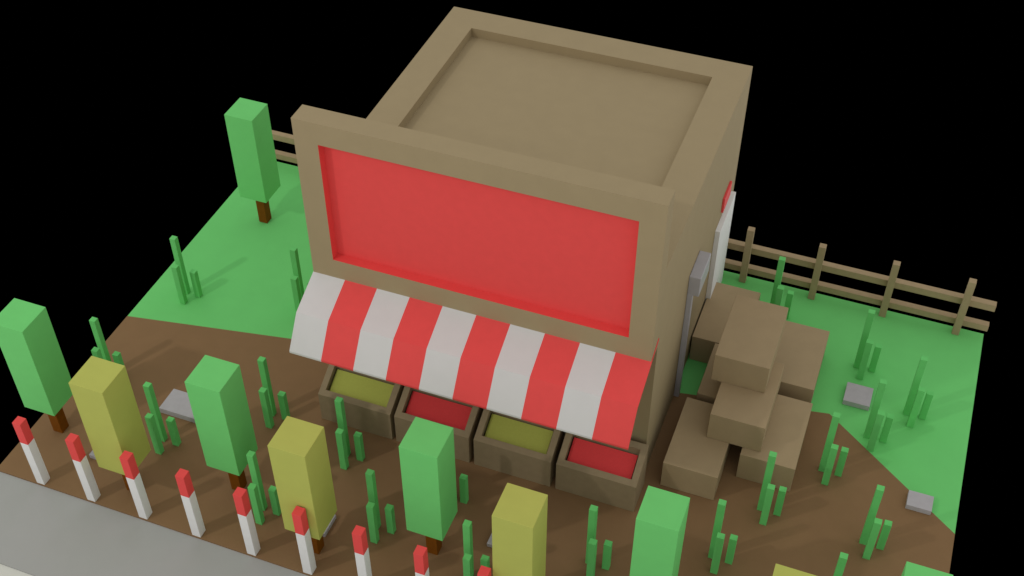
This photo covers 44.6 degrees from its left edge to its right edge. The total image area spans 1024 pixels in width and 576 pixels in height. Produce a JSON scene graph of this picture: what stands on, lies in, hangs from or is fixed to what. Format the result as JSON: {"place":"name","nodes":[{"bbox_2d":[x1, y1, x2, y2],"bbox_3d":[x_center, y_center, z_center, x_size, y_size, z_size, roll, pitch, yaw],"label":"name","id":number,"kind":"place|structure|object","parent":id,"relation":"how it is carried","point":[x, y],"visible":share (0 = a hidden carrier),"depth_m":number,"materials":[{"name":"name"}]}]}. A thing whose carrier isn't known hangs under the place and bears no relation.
{"place":"outdoors","nodes":[
{"label":"outdoors","id":0,"kind":"place"},
{"bbox_2d":[0,564,32,575],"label":"road","id":1,"kind":"structure","parent":0,"point":[6,570],"depth_m":21.26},
{"bbox_2d":[0,472,307,575],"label":"pavement","id":2,"kind":"structure","parent":0,"point":[45,531],"depth_m":21.64,"materials":[{"name":"grey concrete"}]},
{"bbox_2d":[0,316,954,575],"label":"dirt ground","id":3,"kind":"structure","parent":0,"point":[816,526],"depth_m":22.32,"materials":[{"name":"brown soil"}]},
{"bbox_2d":[12,416,49,484],"bbox_3d":[-8.479,2.881,22.052,0.166,1.654,0.170,15,45,15],"label":"bollard","id":4,"kind":"object","parent":3,"relation":"on","point":[30,448],"visible":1,"depth_m":21.95,"materials":[{"name":"white paint"}]},
{"bbox_2d":[0,298,72,432],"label":"box tree","id":5,"kind":"object","parent":3,"relation":"on","point":[32,354],"visible":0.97,"depth_m":21.92,"materials":[{"name":"green plant"}]},
{"bbox_2d":[65,433,100,501],"bbox_3d":[-7.473,3.141,21.776,0.166,1.654,0.170,15,45,15],"label":"bollard","id":6,"kind":"object","parent":3,"relation":"on","point":[82,465],"visible":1,"depth_m":21.67,"materials":[{"name":"white paint"}]},
{"bbox_2d":[89,450,95,459],"bbox_3d":[-7.519,3.024,23.036,0.395,0.094,0.360,15,45,15],"label":"flat stone","id":7,"kind":"object","parent":3,"relation":"on","point":[91,455],"visible":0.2,"depth_m":22.95,"materials":[{"name":"grey stone"}]},
{"bbox_2d":[89,317,124,365],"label":"stem plant","id":8,"kind":"object","parent":3,"relation":"on","point":[101,351],"visible":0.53,"depth_m":23.78,"materials":[{"name":"green plant"}]},
{"bbox_2d":[69,356,150,490],"bbox_3d":[-6.794,2.499,21.477,0.650,2.998,0.653,15,45,15],"label":"box tree","id":9,"kind":"object","parent":3,"relation":"on","point":[104,398],"visible":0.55,"depth_m":20.79,"materials":[{"name":"yellow plant"}]},
{"bbox_2d":[119,450,151,518],"bbox_3d":[-6.466,3.402,21.500,0.166,1.654,0.170,15,45,15],"label":"bollard","id":10,"kind":"object","parent":3,"relation":"on","point":[135,482],"visible":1,"depth_m":21.39,"materials":[{"name":"white paint"}]},
{"bbox_2d":[143,382,180,454],"bbox_3d":[-6.418,2.397,22.662,0.417,1.518,0.396,15,45,15],"label":"stem plant","id":11,"kind":"object","parent":3,"relation":"on","point":[156,427],"visible":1,"depth_m":22.77,"materials":[{"name":"green plant"}]},
{"bbox_2d":[159,389,194,422],"bbox_3d":[-6.240,2.247,23.830,0.787,0.129,0.528,15,45,15],"label":"flat stone","id":12,"kind":"object","parent":3,"relation":"on","point":[176,403],"visible":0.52,"depth_m":23.73,"materials":[{"name":"grey stone"}]},
{"bbox_2d":[175,468,204,537],"bbox_3d":[-5.459,3.663,21.224,0.166,1.654,0.170,15,45,15],"label":"bollard","id":13,"kind":"object","parent":3,"relation":"on","point":[189,499],"visible":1,"depth_m":21.11,"materials":[{"name":"white paint"}]},
{"bbox_2d":[185,355,257,489],"bbox_3d":[-4.911,2.484,21.492,0.650,2.998,0.653,15,45,15],"label":"box tree","id":14,"kind":"object","parent":3,"relation":"on","point":[215,389],"visible":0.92,"depth_m":20.86,"materials":[{"name":"green plant"}]},
{"bbox_2d":[233,487,260,555],"bbox_3d":[-4.444,3.927,20.945,0.166,1.654,0.170,15,45,15],"label":"bollard","id":15,"kind":"object","parent":3,"relation":"on","point":[245,517],"visible":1,"depth_m":20.82,"materials":[{"name":"white paint"}]},
{"bbox_2d":[246,450,280,524],"bbox_3d":[-4.330,3.477,21.519,0.417,1.518,0.396,15,45,15],"label":"stem plant","id":16,"kind":"object","parent":3,"relation":"on","point":[257,496],"visible":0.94,"depth_m":21.60,"materials":[{"name":"green plant"}]},
{"bbox_2d":[257,356,289,428],"bbox_3d":[-4.469,1.968,23.114,0.417,1.518,0.396,15,45,15],"label":"stem plant","id":17,"kind":"object","parent":3,"relation":"on","point":[265,391],"visible":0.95,"depth_m":23.20,"materials":[{"name":"green plant"}]},
{"bbox_2d":[267,416,336,553],"bbox_3d":[-3.373,3.399,20.524,0.650,2.998,0.653,15,45,15],"label":"box tree","id":18,"kind":"object","parent":3,"relation":"on","point":[299,457],"visible":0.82,"depth_m":19.79,"materials":[{"name":"yellow plant"}]},
{"bbox_2d":[291,506,315,574],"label":"bollard","id":19,"kind":"object","parent":3,"relation":"on","point":[302,532],"visible":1,"depth_m":20.54,"materials":[{"name":"white paint"}]},
{"bbox_2d":[323,515,335,536],"bbox_3d":[-3.369,4.108,21.888,0.424,0.094,0.442,15,45,15],"label":"flat stone","id":20,"kind":"object","parent":3,"relation":"on","point":[329,526],"visible":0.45,"depth_m":21.81,"materials":[{"name":"grey stone"}]},
{"bbox_2d":[334,396,364,469],"bbox_3d":[-2.966,2.641,22.402,0.417,1.518,0.396,15,45,15],"label":"stem plant","id":21,"kind":"object","parent":3,"relation":"on","point":[342,441],"visible":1,"depth_m":22.48,"materials":[{"name":"green plant"}]},
{"bbox_2d":[318,364,404,438],"bbox_3d":[-2.798,2.041,23.359,1.468,1.074,0.682,15,45,15],"label":"produce bin","id":22,"kind":"object","parent":3,"relation":"on","point":[371,403],"visible":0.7,"depth_m":23.20,"materials":[{"name":"brown wood"}]},
{"bbox_2d":[352,525,371,575],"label":"bollard","id":23,"kind":"object","parent":3,"relation":"on","point":[360,544],"visible":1,"depth_m":20.12,"materials":[{"name":"white paint"}]},
{"bbox_2d":[365,469,395,543],"bbox_3d":[-2.285,3.747,21.234,0.417,1.518,0.396,15,45,15],"label":"stem plant","id":24,"kind":"object","parent":3,"relation":"on","point":[373,515],"visible":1,"depth_m":21.30,"materials":[{"name":"green plant"}]},
{"bbox_2d":[413,545,428,575],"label":"bollard","id":25,"kind":"object","parent":3,"relation":"on","point":[420,555],"visible":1,"depth_m":19.65,"materials":[{"name":"white paint"}]},
{"bbox_2d":[399,417,457,554],"bbox_3d":[-1.338,3.413,20.509,0.650,2.998,0.653,15,45,15],"label":"box tree","id":26,"kind":"object","parent":3,"relation":"on","point":[427,459],"visible":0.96,"depth_m":19.82,"materials":[{"name":"green plant"}]},
{"bbox_2d":[394,386,481,461],"bbox_3d":[-1.347,2.417,22.961,1.468,1.074,0.682,15,45,15],"label":"produce bin","id":27,"kind":"object","parent":3,"relation":"on","point":[462,419],"visible":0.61,"depth_m":22.81,"materials":[{"name":"brown wood"}]},
{"bbox_2d":[459,473,468,503],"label":"stem plant","id":28,"kind":"object","parent":3,"relation":"on","point":[463,487],"visible":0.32,"depth_m":21.96,"materials":[{"name":"green plant"}]},
{"bbox_2d":[462,519,489,575],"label":"stem plant","id":29,"kind":"object","parent":3,"relation":"on","point":[468,565],"visible":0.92,"depth_m":20.37,"materials":[{"name":"green plant"}]},
{"bbox_2d":[477,565,490,575],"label":"bollard","id":30,"kind":"object","parent":3,"relation":"on","point":[484,571],"visible":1,"depth_m":19.27,"materials":[{"name":"red paint"}]},
{"bbox_2d":[487,533,491,547],"bbox_3d":[-0.180,4.353,21.635,0.399,0.084,0.389,15,45,15],"label":"flat stone","id":31,"kind":"object","parent":3,"relation":"on","point":[489,543],"visible":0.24,"depth_m":21.55,"materials":[{"name":"grey stone"}]},
{"bbox_2d":[474,409,562,486],"bbox_3d":[0.115,2.796,22.560,1.468,1.074,0.682,15,45,15],"label":"produce bin","id":32,"kind":"object","parent":3,"relation":"on","point":[517,447],"visible":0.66,"depth_m":22.41,"materials":[{"name":"brown wood"}]},
{"bbox_2d":[492,483,547,575],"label":"box tree","id":33,"kind":"object","parent":3,"relation":"on","point":[519,525],"visible":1,"depth_m":18.67,"materials":[{"name":"yellow plant"}]},
{"bbox_2d":[585,504,612,575],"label":"stem plant","id":34,"kind":"object","parent":3,"relation":"on","point":[591,552],"visible":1,"depth_m":20.73,"materials":[{"name":"green plant"}]},
{"bbox_2d":[555,432,648,511],"bbox_3d":[1.584,3.177,22.157,1.468,1.074,0.682,15,45,15],"label":"produce bin","id":35,"kind":"object","parent":3,"relation":"on","point":[601,472],"visible":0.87,"depth_m":22.00,"materials":[{"name":"brown wood"}]},
{"bbox_2d":[630,486,689,575],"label":"box tree","id":36,"kind":"object","parent":3,"relation":"on","point":[660,524],"visible":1,"depth_m":18.59,"materials":[{"name":"green plant"}]},
{"bbox_2d":[660,397,730,499],"bbox_3d":[3.424,2.907,22.753,0.985,0.642,1.650,15,45,15],"label":"cardboard box","id":37,"kind":"object","parent":3,"relation":"on","point":[694,461],"visible":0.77,"depth_m":22.30,"materials":[{"name":"brown cardboard"}]},
{"bbox_2d":[707,362,784,451],"bbox_3d":[4.256,2.043,22.728,0.985,0.642,1.650,15,45,15],"label":"cardboard box","id":38,"kind":"object","parent":37,"relation":"on","point":[740,416],"visible":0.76,"depth_m":22.23,"materials":[{"name":"brown cardboard"}]},
{"bbox_2d":[711,295,788,392],"bbox_3d":[4.363,1.008,22.882,0.985,0.642,1.650,15,45,15],"label":"cardboard box","id":39,"kind":"object","parent":38,"relation":"on","point":[748,347],"visible":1,"depth_m":22.49,"materials":[{"name":"brown cardboard"}]},
{"bbox_2d":[696,343,720,403],"bbox_3d":[4.157,1.864,23.857,0.985,0.642,1.385,15,45,15],"label":"cardboard box","id":40,"kind":"object","parent":3,"relation":"on","point":[708,389],"visible":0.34,"depth_m":23.43,"materials":[{"name":"brown cardboard"}]},
{"bbox_2d":[708,499,737,574],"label":"stem plant","id":41,"kind":"object","parent":3,"relation":"on","point":[716,545],"visible":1,"depth_m":20.86,"materials":[{"name":"green plant"}]},
{"bbox_2d":[757,451,786,525],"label":"stem plant","id":42,"kind":"object","parent":3,"relation":"on","point":[766,497],"visible":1,"depth_m":21.60,"materials":[{"name":"green plant"}]},
{"bbox_2d":[736,394,812,491],"bbox_3d":[4.814,2.780,22.890,0.985,0.642,1.650,15,45,15],"label":"cardboard box","id":43,"kind":"object","parent":3,"relation":"on","point":[786,430],"visible":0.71,"depth_m":22.46,"materials":[{"name":"brown cardboard"}]},
{"bbox_2d":[773,564,815,575],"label":"box tree","id":44,"kind":"object","parent":3,"relation":"on","point":[780,570],"visible":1,"depth_m":17.68,"materials":[{"name":"yellow plant"}]},
{"bbox_2d":[818,412,848,485],"bbox_3d":[5.743,2.884,22.142,0.417,1.518,0.396,15,45,15],"label":"stem plant","id":45,"kind":"object","parent":3,"relation":"on","point":[829,454],"visible":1,"depth_m":22.25,"materials":[{"name":"green plant"}]},
{"bbox_2d":[833,552,847,575],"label":"stem plant","id":46,"kind":"object","parent":3,"relation":"on","point":[841,564],"visible":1,"depth_m":19.72,"materials":[{"name":"green plant"}]},
{"bbox_2d":[859,484,891,559],"bbox_3d":[6.168,3.973,20.990,0.417,1.518,0.396,15,45,15],"label":"stem plant","id":47,"kind":"object","parent":3,"relation":"on","point":[870,531],"visible":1,"depth_m":21.10,"materials":[{"name":"green plant"}]},
{"bbox_2d":[905,490,933,514],"bbox_3d":[7.238,3.808,22.185,0.437,0.115,0.346,15,45,15],"label":"flat stone","id":48,"kind":"object","parent":3,"relation":"on","point":[919,502],"visible":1,"depth_m":22.12,"materials":[{"name":"grey stone"}]},
{"bbox_2d":[901,561,952,575],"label":"box tree","id":49,"kind":"object","parent":3,"relation":"on","point":[911,569],"visible":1,"depth_m":17.69,"materials":[{"name":"green plant"}]},
{"bbox_2d":[0,0,1023,575],"label":"sky","id":50,"kind":"structure","parent":0,"point":[878,133],"materials":[{"name":"black"}]},
{"bbox_2d":[128,162,983,533],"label":"grass ground","id":51,"kind":"structure","parent":0,"point":[236,254],"depth_m":25.45,"materials":[{"name":"green plant"}]},
{"bbox_2d":[169,235,202,303],"bbox_3d":[-6.733,-0.337,25.551,0.417,1.518,0.396,15,45,15],"label":"stem plant","id":52,"kind":"object","parent":51,"relation":"on","point":[180,278],"visible":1,"depth_m":25.65,"materials":[{"name":"green plant"}]},
{"bbox_2d":[224,98,280,222],"bbox_3d":[-5.506,-2.612,26.879,0.650,2.998,0.653,15,45,15],"label":"box tree","id":53,"kind":"object","parent":51,"relation":"on","point":[248,126],"visible":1,"depth_m":26.33,"materials":[{"name":"green plant"}]},
{"bbox_2d":[289,247,309,311],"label":"stem plant","id":54,"kind":"object","parent":51,"relation":"on","point":[297,285],"visible":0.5,"depth_m":25.21,"materials":[{"name":"green plant"}]},
{"bbox_2d":[289,7,752,466],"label":"shop building","id":55,"kind":"structure","parent":51,"relation":"on","point":[522,220],"depth_m":20.68,"materials":[{"name":"paint"}]},
{"bbox_2d":[705,191,735,301],"bbox_3d":[4.173,-0.624,25.202,0.097,2.408,1.312,15,45,15],"label":"door","id":56,"kind":"structure","parent":55,"relation":"in","point":[721,238],"depth_m":24.73,"materials":[{"name":"white paint"}]},
{"bbox_2d":[272,130,996,334],"bbox_3d":[1.795,-1.536,26.876,16.588,1.438,0.278,15,45,15],"label":"wooden fence","id":57,"kind":"object","parent":51,"relation":"on","point":[891,282],"visible":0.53,"depth_m":25.51,"materials":[{"name":"brown wood"}]},
{"bbox_2d":[689,282,760,363],"bbox_3d":[4.273,0.752,25.033,0.985,0.642,1.680,15,45,15],"label":"cardboard box","id":58,"kind":"object","parent":51,"relation":"on","point":[711,322],"visible":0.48,"depth_m":24.73,"materials":[{"name":"brown cardboard"}]},
{"bbox_2d":[770,256,793,318],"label":"stem plant","id":59,"kind":"object","parent":51,"relation":"on","point":[777,293],"visible":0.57,"depth_m":25.04,"materials":[{"name":"green plant"}]},
{"bbox_2d":[774,321,829,402],"bbox_3d":[5.472,1.494,24.249,0.985,0.642,1.650,15,45,15],"label":"cardboard box","id":60,"kind":"object","parent":51,"relation":"on","point":[800,352],"visible":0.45,"depth_m":23.94,"materials":[{"name":"brown cardboard"}]},
{"bbox_2d":[842,382,873,410],"bbox_3d":[6.648,2.079,24.009,0.501,0.120,0.500,15,45,15],"label":"flat stone","id":61,"kind":"object","parent":51,"relation":"on","point":[858,396],"visible":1,"depth_m":23.92,"materials":[{"name":"grey stone"}]},
{"bbox_2d":[853,309,881,379],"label":"stem plant","id":62,"kind":"object","parent":51,"relation":"on","point":[863,353],"visible":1,"depth_m":24.11,"materials":[{"name":"green plant"}]},
{"bbox_2d":[863,378,893,451],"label":"stem plant","id":63,"kind":"object","parent":51,"relation":"on","point":[874,424],"visible":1,"depth_m":22.82,"materials":[{"name":"green plant"}]},
{"bbox_2d":[903,355,933,427],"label":"stem plant","id":64,"kind":"object","parent":51,"relation":"on","point":[914,401],"visible":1,"depth_m":23.23,"materials":[{"name":"green plant"}]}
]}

